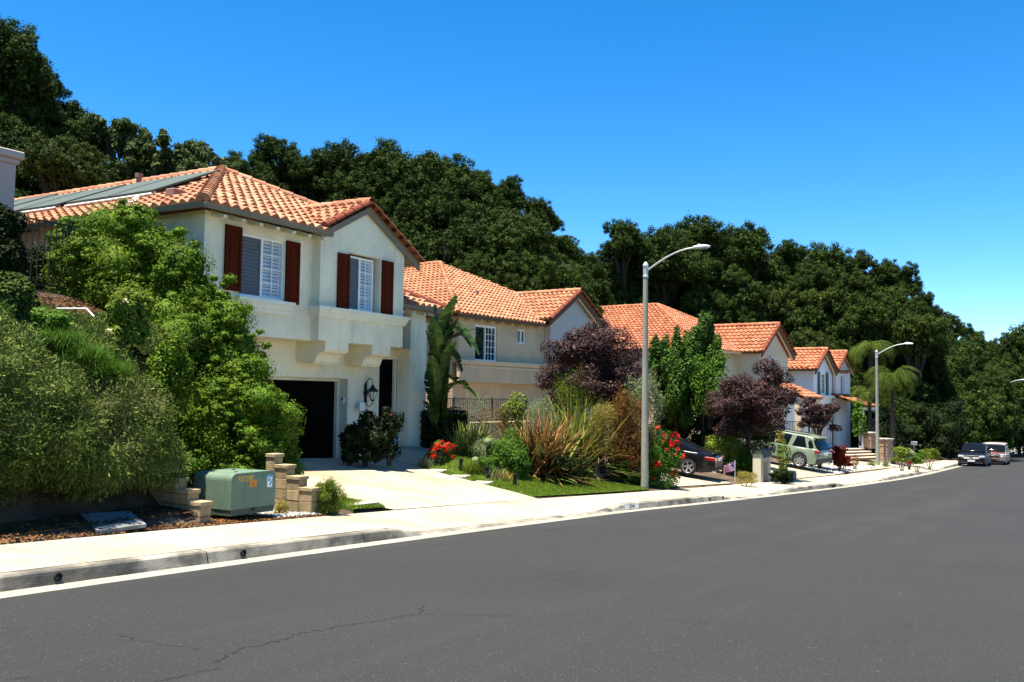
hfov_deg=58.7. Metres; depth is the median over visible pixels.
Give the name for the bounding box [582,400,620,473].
shrub
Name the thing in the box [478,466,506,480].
ornamental grass
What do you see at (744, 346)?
house
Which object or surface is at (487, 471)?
garden light
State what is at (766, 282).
oak tree
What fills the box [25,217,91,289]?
iron railing
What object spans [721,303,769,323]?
oak tree
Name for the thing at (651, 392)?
shrub
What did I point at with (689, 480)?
driveway
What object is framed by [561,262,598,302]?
oak tree
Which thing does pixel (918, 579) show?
road
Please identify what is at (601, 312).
oak tree
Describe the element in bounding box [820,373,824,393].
window
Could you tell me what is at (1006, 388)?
oak tree
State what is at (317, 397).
garage door
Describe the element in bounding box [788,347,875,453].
house
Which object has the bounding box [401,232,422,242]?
oak tree
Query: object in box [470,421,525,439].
garden wall
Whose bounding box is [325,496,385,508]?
grass
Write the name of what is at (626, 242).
oak tree
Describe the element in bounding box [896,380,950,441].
oak tree
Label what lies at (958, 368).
oak tree
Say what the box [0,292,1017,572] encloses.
ground
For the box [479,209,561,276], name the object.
oak tree
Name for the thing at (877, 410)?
street lamp
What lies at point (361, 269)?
window
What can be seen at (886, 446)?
stone pillar
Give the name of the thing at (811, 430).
iron railing
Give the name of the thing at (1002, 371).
oak tree
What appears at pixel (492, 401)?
iron railing
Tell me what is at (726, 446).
shrub
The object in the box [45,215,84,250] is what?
vine
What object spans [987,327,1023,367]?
oak tree
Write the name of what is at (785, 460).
shrub
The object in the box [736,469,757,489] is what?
shrub
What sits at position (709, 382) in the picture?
vine
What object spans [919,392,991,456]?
oak tree
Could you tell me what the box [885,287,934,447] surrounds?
oak tree
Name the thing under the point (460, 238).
oak tree
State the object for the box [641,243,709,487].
street lamp
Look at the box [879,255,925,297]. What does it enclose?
oak tree
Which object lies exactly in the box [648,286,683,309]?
oak tree
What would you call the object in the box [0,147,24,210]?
house
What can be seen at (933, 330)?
oak tree
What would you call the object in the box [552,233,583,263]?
oak tree
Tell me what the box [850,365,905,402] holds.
oak tree
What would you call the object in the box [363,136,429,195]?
oak tree
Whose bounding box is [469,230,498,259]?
oak tree
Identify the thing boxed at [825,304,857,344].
oak tree
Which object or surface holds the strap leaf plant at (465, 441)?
on the lawn at (483, 477)
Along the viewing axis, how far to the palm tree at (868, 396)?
61.77 m
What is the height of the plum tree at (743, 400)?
5.128 m
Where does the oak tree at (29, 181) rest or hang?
on the ground at (52, 508)
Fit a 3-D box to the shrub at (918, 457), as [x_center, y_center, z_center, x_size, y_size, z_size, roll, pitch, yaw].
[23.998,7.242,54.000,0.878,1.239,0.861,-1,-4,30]
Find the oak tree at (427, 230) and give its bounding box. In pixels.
[400,220,459,262]
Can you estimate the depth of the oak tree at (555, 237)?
54.05 m
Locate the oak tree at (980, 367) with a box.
[958,342,1009,379]
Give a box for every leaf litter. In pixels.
[0,483,219,543]
[37,293,149,375]
[210,513,325,523]
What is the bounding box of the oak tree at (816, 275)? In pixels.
[790,259,836,294]
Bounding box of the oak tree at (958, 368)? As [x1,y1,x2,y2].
[900,352,975,450]
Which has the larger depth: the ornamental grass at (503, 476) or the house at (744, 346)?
the house at (744, 346)
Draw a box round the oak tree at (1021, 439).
[1011,413,1023,445]
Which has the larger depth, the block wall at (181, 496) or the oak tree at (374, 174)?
the oak tree at (374, 174)
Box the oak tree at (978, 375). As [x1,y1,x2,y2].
[965,363,987,388]
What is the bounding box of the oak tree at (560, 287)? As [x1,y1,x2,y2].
[550,275,571,288]
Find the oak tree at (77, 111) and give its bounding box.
[67,97,108,159]
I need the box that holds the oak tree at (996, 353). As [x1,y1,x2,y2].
[982,342,1007,363]
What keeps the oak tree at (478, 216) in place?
on the ground at (52, 508)
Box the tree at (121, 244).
[38,196,237,327]
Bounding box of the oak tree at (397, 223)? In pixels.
[392,215,428,238]
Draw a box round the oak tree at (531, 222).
[516,216,557,255]
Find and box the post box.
[911,441,916,452]
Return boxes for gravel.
[251,509,319,517]
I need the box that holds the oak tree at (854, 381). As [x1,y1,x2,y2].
[850,370,882,422]
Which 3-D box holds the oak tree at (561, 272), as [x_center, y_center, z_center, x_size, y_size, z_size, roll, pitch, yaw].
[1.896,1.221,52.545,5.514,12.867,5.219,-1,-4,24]
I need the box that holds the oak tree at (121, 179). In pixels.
[113,171,135,181]
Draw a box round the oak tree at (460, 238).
[416,216,478,265]
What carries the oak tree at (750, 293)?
on the ground at (52, 508)
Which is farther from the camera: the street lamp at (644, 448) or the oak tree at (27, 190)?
the oak tree at (27, 190)
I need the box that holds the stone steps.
[830,447,875,460]
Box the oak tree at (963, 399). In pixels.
[935,386,978,457]
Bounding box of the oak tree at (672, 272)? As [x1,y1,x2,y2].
[628,223,716,305]
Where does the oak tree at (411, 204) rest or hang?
on the ground at (52, 508)
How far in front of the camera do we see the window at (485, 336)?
38.09 m
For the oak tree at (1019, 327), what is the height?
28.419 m
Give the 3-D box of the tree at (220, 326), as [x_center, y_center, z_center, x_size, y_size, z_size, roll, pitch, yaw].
[-5.844,0.779,17.800,2.436,3.625,2.553,-1,-4,30]
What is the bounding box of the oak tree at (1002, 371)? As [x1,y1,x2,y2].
[985,365,1015,390]
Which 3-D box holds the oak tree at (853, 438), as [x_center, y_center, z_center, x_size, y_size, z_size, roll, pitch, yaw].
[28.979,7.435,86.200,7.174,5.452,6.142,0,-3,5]
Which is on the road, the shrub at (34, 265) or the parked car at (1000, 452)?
the parked car at (1000, 452)
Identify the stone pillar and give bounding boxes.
[863,432,875,448]
[879,438,893,459]
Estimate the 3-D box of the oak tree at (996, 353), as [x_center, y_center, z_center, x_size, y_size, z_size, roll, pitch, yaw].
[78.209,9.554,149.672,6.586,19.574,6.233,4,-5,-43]
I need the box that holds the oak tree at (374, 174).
[336,162,395,208]
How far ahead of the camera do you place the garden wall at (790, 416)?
52.92 m
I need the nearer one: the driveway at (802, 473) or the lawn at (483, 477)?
the lawn at (483, 477)
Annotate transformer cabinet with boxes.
[194,468,275,516]
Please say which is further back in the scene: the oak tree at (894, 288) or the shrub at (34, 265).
the oak tree at (894, 288)
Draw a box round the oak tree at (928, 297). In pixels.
[909,291,943,317]
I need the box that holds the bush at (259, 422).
[169,366,308,477]
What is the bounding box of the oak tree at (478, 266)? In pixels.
[448,253,496,282]
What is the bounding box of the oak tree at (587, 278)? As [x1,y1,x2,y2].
[558,253,602,304]
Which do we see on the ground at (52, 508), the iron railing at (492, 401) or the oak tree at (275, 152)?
the oak tree at (275, 152)
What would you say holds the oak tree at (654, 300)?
on the ground at (52, 508)
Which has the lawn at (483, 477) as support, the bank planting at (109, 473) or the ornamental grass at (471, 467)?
the ornamental grass at (471, 467)
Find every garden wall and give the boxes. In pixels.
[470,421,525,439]
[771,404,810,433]
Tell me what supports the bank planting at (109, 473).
on the ground at (52, 508)
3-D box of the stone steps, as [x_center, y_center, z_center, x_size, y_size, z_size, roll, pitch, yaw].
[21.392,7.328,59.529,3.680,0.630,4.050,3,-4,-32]
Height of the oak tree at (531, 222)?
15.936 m
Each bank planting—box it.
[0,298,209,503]
[0,303,190,505]
[0,427,193,505]
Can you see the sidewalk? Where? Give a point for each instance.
(16, 557)
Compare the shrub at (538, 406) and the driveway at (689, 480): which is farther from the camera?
the driveway at (689, 480)
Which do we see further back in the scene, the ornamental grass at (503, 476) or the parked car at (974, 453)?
the parked car at (974, 453)
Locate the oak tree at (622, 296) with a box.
[611,285,635,304]
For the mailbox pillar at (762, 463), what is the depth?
35.66 m
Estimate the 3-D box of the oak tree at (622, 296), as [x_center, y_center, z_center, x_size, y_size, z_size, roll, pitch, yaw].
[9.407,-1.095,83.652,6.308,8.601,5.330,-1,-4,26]
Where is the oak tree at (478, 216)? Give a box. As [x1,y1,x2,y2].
[446,203,523,253]
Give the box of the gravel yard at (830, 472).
[785,463,884,473]
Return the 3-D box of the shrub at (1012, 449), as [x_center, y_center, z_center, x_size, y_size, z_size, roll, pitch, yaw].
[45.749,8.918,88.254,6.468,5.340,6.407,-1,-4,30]
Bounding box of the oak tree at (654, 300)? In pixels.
[626,297,665,304]
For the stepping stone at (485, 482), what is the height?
0.065 m
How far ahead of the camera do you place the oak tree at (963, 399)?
83.09 m
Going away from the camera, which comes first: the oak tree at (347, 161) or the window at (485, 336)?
the window at (485, 336)
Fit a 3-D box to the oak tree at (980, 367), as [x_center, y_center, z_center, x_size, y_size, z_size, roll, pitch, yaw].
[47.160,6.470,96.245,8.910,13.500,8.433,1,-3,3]
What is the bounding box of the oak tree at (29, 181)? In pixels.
[0,122,56,194]
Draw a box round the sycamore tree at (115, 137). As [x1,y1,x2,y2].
[78,110,151,171]
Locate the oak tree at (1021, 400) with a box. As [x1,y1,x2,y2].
[988,361,1023,421]
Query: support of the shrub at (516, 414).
on the ground at (52, 508)
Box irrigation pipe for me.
[57,308,94,316]
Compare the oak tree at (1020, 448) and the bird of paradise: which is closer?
the bird of paradise
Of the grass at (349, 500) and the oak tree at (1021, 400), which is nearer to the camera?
the grass at (349, 500)
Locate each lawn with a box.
[340,507,384,512]
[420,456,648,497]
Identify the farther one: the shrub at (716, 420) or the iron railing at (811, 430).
the iron railing at (811, 430)
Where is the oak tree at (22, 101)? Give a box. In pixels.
[12,94,87,146]
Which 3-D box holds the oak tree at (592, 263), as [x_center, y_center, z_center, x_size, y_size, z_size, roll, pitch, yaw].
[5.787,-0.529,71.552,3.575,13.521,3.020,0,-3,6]
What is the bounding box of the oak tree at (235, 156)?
[211,148,252,175]
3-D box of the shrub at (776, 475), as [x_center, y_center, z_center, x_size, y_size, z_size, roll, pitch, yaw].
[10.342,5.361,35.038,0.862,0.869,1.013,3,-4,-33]
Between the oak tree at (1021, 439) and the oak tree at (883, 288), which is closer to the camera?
the oak tree at (883, 288)
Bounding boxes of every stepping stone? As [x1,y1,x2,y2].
[348,500,378,504]
[429,469,446,471]
[451,474,468,477]
[474,481,492,484]
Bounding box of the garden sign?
[359,400,366,411]
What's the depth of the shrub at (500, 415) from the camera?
29.41 m
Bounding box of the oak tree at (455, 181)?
[430,165,499,227]
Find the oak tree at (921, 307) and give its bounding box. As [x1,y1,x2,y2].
[906,292,933,317]
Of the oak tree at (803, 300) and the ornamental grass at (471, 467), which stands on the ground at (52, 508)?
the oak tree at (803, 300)
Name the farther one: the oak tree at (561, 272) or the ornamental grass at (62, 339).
the oak tree at (561, 272)
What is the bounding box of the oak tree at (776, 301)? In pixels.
[726,281,804,329]
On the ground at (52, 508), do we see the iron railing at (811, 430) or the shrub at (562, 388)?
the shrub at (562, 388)
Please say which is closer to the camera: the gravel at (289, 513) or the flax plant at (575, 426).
the gravel at (289, 513)
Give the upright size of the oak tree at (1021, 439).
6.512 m
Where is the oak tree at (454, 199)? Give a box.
[419,181,463,232]
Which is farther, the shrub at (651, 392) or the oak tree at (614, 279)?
the oak tree at (614, 279)
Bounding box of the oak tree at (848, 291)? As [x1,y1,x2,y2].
[824,270,879,341]
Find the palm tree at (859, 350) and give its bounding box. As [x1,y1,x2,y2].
[846,340,896,452]
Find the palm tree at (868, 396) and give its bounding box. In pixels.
[847,385,890,452]
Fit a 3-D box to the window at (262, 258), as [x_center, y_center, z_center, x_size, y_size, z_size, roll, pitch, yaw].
[-6.051,-1.742,21.754,0.192,1.464,1.470,-1,-4,30]
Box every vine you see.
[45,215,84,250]
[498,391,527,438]
[689,350,728,428]
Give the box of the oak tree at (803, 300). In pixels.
[787,288,840,325]
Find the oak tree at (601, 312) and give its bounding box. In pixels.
[584,283,605,316]
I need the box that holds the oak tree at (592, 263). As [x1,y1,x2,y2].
[578,250,607,279]
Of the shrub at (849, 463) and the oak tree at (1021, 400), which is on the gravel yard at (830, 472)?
the shrub at (849, 463)
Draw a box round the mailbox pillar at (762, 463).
[752,448,770,482]
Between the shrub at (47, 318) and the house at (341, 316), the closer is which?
the shrub at (47, 318)
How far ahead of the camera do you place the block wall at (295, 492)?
16.19 m
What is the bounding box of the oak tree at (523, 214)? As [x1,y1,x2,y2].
[489,206,533,223]
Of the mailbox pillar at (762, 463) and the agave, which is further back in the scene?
the agave
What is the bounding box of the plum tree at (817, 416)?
[795,396,842,468]
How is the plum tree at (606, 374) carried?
on the ground at (52, 508)
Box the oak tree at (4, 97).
[0,75,55,138]
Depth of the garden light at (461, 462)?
24.98 m
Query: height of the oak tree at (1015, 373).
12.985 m
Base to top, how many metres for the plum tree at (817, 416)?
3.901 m
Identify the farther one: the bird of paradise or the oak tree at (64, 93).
the oak tree at (64, 93)
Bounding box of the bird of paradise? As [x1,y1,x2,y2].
[423,295,478,431]
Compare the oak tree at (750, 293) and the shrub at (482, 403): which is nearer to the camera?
the shrub at (482, 403)
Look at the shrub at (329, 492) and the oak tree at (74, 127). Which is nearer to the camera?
the shrub at (329, 492)
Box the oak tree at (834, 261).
[798,240,874,282]
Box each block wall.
[147,476,212,522]
[265,453,320,514]
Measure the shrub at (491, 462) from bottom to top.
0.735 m
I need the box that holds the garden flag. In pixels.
[724,462,734,473]
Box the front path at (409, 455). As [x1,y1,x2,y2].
[378,446,428,466]
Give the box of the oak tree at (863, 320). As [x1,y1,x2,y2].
[830,290,912,378]
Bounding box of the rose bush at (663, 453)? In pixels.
[631,424,685,489]
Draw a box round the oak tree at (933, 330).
[877,312,953,451]
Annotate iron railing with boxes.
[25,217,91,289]
[426,397,526,421]
[783,420,832,445]
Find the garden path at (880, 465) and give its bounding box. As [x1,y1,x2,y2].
[851,460,908,468]
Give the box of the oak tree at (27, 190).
[14,167,42,232]
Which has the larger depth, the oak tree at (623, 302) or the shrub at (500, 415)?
the oak tree at (623, 302)
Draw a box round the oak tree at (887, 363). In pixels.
[855,337,907,378]
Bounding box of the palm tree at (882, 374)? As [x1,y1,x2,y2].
[865,365,921,463]
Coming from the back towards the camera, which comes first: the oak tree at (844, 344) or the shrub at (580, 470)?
the oak tree at (844, 344)
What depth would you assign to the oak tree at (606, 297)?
73.26 m
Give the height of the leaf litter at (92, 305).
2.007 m
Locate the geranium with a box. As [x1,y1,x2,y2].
[427,439,455,460]
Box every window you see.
[239,233,283,300]
[349,256,372,311]
[474,324,495,361]
[518,329,524,343]
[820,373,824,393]
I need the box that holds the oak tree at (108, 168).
[81,151,117,185]
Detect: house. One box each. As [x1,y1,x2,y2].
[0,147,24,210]
[14,165,446,457]
[404,242,612,433]
[599,303,823,441]
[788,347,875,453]
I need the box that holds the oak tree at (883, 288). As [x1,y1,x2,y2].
[857,286,893,341]
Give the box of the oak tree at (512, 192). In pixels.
[490,174,529,213]
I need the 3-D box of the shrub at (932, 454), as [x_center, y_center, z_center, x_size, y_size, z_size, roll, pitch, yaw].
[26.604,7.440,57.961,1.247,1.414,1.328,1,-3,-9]
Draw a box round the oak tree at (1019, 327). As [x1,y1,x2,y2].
[1000,318,1023,342]
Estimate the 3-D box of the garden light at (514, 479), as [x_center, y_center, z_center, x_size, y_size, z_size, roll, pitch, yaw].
[0.078,3.712,24.130,0.120,0.415,0.120,-1,-4,30]
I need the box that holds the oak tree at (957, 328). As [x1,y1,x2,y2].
[940,311,975,340]
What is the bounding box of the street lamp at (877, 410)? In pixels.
[875,342,913,464]
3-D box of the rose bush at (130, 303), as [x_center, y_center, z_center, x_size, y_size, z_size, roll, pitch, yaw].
[-6.439,-0.196,15.239,0.727,1.697,0.715,-2,-5,41]
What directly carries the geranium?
in the flower pot at (438, 454)
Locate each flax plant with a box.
[472,408,601,487]
[497,390,648,483]
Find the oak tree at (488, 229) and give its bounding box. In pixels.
[469,223,490,234]
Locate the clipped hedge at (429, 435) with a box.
[419,409,468,447]
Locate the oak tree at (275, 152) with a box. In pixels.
[247,132,300,184]
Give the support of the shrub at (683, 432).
on the ground at (52, 508)
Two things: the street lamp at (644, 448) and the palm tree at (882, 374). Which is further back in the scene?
the palm tree at (882, 374)
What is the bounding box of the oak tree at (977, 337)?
[957,330,994,356]
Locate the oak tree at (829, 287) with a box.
[809,279,858,310]
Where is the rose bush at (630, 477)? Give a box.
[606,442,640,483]
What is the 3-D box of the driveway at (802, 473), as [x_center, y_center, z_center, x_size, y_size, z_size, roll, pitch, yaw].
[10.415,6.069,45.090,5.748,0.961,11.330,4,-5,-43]
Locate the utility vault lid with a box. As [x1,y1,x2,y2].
[81,511,145,533]
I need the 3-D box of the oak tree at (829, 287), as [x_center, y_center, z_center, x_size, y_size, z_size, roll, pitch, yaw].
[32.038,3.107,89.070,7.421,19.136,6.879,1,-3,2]
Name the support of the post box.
on the sidewalk
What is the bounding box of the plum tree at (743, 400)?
[703,356,802,476]
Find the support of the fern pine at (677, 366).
on the ground at (52, 508)
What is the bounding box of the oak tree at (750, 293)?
[704,263,766,321]
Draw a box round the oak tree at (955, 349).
[943,329,984,366]
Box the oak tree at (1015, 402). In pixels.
[1004,396,1023,415]
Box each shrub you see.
[0,202,28,276]
[0,270,40,323]
[24,241,64,291]
[26,307,76,336]
[144,330,197,430]
[274,500,290,513]
[314,476,347,515]
[336,421,360,465]
[349,409,384,466]
[456,390,497,439]
[471,436,498,461]
[477,452,503,475]
[479,404,511,439]
[485,427,530,478]
[524,396,559,436]
[526,448,594,483]
[548,362,601,433]
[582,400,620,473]
[596,385,656,482]
[623,369,665,443]
[652,398,710,447]
[690,408,743,449]
[704,434,745,473]
[733,424,777,454]
[734,448,753,476]
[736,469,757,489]
[768,469,793,483]
[775,430,784,453]
[777,440,791,483]
[831,445,847,470]
[834,455,852,468]
[850,454,859,468]
[851,400,867,445]
[853,405,921,453]
[892,446,910,470]
[904,397,970,459]
[905,449,914,469]
[911,453,923,471]
[919,448,940,468]
[957,424,1020,455]
[973,422,1003,441]
[1003,437,1013,448]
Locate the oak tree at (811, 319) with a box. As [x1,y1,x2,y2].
[785,305,852,340]
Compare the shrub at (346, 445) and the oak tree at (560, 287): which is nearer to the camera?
the shrub at (346, 445)
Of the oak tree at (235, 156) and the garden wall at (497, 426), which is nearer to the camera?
the garden wall at (497, 426)
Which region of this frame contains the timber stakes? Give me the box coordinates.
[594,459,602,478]
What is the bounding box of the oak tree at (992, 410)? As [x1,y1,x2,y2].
[953,374,1023,444]
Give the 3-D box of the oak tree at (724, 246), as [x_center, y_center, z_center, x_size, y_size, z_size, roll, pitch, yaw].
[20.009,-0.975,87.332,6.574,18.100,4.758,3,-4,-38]
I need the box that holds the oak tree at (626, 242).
[594,217,654,292]
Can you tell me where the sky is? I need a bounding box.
[0,0,1023,340]
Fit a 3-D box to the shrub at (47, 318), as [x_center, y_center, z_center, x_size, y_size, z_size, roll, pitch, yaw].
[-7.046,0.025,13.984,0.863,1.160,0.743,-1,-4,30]
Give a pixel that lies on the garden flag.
(730, 467)
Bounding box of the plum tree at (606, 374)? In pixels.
[534,317,656,459]
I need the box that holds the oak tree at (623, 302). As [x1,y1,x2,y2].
[610,285,652,304]
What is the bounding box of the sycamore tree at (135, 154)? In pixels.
[114,128,197,177]
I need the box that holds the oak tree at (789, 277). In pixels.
[780,266,797,296]
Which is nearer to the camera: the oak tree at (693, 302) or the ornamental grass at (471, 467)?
the ornamental grass at (471, 467)
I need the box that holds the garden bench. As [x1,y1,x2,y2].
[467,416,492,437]
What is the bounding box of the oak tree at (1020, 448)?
[1011,411,1023,455]
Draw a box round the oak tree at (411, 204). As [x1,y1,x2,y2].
[374,175,453,230]
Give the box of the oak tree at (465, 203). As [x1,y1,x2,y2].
[443,199,477,228]
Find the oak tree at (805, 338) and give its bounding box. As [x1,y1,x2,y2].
[788,325,838,349]
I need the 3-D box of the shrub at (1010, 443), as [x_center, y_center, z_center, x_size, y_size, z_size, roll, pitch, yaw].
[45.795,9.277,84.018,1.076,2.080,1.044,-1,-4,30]
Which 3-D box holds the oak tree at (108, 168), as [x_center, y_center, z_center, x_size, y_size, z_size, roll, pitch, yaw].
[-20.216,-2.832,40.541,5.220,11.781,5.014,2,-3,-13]
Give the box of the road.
[0,452,1023,681]
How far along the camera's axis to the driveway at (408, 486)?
21.49 m
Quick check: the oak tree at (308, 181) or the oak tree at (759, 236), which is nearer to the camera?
the oak tree at (308, 181)
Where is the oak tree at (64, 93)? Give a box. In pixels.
[48,70,72,118]
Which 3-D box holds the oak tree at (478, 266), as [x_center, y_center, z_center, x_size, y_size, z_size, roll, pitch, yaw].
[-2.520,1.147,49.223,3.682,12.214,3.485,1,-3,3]
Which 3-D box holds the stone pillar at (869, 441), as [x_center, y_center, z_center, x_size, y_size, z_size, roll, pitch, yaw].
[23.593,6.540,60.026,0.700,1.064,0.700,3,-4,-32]
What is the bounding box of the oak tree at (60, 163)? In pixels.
[17,132,111,192]
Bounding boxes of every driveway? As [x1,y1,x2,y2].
[299,458,536,508]
[598,459,731,486]
[725,462,835,478]
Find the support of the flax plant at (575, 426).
on the ground at (52, 508)
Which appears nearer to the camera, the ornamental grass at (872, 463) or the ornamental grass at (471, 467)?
the ornamental grass at (471, 467)
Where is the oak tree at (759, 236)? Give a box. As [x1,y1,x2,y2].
[705,219,789,287]
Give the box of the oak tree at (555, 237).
[544,231,565,265]
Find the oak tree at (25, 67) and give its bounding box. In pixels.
[0,14,60,115]
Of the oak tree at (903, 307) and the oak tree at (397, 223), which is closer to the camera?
the oak tree at (397, 223)
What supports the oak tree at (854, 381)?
on the ground at (52, 508)
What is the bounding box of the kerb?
[0,451,1022,591]
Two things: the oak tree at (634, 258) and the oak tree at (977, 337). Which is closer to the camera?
the oak tree at (634, 258)
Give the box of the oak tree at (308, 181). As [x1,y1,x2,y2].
[280,146,337,202]
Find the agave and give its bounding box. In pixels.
[879,458,890,466]
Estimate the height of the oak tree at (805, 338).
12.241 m
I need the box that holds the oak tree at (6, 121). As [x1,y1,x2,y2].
[0,112,53,141]
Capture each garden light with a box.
[459,458,462,470]
[485,466,488,478]
[513,473,516,485]
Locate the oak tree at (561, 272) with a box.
[552,260,598,307]
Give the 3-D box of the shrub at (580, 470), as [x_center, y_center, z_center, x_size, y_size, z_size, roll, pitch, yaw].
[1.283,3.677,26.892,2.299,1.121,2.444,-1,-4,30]
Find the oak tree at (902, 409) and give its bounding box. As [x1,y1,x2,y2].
[865,393,927,441]
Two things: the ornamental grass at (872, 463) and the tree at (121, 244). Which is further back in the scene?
the ornamental grass at (872, 463)
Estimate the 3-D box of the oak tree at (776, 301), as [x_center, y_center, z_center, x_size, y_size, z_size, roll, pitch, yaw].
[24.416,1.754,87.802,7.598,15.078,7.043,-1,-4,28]
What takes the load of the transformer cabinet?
on the ground at (52, 508)
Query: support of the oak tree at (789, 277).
on the ground at (52, 508)
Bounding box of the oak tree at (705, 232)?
[665,210,760,284]
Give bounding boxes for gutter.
[0,452,1021,598]
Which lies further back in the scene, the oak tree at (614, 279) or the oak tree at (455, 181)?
the oak tree at (614, 279)
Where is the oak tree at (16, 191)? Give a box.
[15,187,40,232]
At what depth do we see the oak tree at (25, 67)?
39.05 m
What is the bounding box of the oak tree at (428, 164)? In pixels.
[402,147,477,200]
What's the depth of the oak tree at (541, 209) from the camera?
67.22 m
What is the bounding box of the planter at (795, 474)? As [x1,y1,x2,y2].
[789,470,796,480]
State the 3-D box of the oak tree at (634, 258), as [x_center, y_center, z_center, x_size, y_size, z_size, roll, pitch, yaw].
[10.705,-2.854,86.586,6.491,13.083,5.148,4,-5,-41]
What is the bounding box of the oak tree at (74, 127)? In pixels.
[15,96,87,144]
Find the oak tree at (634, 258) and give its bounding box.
[606,254,638,277]
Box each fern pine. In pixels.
[648,334,666,421]
[659,326,697,432]
[682,310,725,446]
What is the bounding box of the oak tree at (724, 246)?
[699,237,751,322]
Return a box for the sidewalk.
[0,449,1015,571]
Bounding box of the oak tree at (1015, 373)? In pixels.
[984,355,1023,406]
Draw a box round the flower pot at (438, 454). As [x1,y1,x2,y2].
[434,452,446,462]
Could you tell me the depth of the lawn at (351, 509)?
16.87 m
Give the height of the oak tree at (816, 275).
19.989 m
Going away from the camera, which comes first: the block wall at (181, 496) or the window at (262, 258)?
the block wall at (181, 496)
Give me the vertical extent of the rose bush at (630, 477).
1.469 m
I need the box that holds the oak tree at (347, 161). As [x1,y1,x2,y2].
[316,136,384,196]
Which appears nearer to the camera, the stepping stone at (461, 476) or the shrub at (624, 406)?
the stepping stone at (461, 476)
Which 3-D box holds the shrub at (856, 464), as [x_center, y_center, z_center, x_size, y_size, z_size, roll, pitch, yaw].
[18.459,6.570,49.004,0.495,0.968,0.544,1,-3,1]
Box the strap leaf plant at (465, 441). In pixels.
[438,421,497,456]
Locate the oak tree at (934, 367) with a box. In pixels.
[881,348,952,444]
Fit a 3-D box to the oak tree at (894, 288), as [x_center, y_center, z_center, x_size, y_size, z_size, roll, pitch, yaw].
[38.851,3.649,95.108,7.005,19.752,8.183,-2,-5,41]
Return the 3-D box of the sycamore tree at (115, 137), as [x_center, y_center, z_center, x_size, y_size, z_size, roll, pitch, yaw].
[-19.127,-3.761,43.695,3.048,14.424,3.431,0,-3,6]
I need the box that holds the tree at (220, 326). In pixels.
[150,291,280,429]
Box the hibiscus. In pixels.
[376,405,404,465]
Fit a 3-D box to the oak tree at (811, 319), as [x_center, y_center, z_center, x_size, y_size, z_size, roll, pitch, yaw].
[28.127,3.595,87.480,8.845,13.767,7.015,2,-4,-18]
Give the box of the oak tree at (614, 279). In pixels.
[593,255,633,291]
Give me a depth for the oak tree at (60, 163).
32.34 m
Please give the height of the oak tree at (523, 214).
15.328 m
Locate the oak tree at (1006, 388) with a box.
[979,373,1015,441]
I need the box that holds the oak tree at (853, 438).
[850,419,857,440]
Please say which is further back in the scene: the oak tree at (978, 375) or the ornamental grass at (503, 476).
the oak tree at (978, 375)
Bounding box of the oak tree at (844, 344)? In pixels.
[829,336,862,365]
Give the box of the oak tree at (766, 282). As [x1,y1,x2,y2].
[740,259,796,301]
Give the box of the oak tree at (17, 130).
[7,124,68,193]
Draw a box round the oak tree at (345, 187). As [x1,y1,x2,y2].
[313,170,379,202]
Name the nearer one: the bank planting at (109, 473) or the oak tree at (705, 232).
the bank planting at (109, 473)
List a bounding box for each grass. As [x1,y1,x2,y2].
[28,323,141,382]
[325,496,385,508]
[417,456,436,466]
[456,457,484,473]
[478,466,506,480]
[494,468,516,481]
[866,460,877,465]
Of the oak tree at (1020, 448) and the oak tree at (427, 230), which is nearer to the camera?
the oak tree at (427, 230)
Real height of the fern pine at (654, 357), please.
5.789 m
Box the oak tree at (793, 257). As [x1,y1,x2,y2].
[766,238,814,276]
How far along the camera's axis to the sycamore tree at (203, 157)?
41.10 m
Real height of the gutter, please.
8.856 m
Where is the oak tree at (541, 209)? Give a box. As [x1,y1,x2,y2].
[519,196,565,231]
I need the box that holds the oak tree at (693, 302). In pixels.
[678,273,732,323]
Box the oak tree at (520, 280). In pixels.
[488,250,562,291]
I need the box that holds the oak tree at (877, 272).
[851,248,890,289]
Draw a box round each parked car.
[606,433,724,474]
[737,429,832,466]
[957,442,990,466]
[985,442,1009,464]
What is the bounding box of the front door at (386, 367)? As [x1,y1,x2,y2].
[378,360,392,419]
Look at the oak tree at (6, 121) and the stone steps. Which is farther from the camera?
the stone steps
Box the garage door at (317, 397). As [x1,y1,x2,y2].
[265,379,334,457]
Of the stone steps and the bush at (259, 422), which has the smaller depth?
the bush at (259, 422)
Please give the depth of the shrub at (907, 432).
65.25 m
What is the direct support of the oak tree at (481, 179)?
on the ground at (52, 508)
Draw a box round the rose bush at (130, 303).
[104,280,153,358]
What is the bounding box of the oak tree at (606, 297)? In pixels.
[592,280,617,305]
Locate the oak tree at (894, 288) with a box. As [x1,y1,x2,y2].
[871,282,910,297]
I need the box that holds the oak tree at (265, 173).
[250,162,290,190]
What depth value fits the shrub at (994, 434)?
81.45 m
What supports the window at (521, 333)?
in the house at (512, 331)
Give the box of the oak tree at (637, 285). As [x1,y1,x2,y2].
[625,265,660,297]
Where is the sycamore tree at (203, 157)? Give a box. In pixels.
[148,139,242,173]
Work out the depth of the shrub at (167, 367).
14.66 m
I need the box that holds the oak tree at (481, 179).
[468,168,504,208]

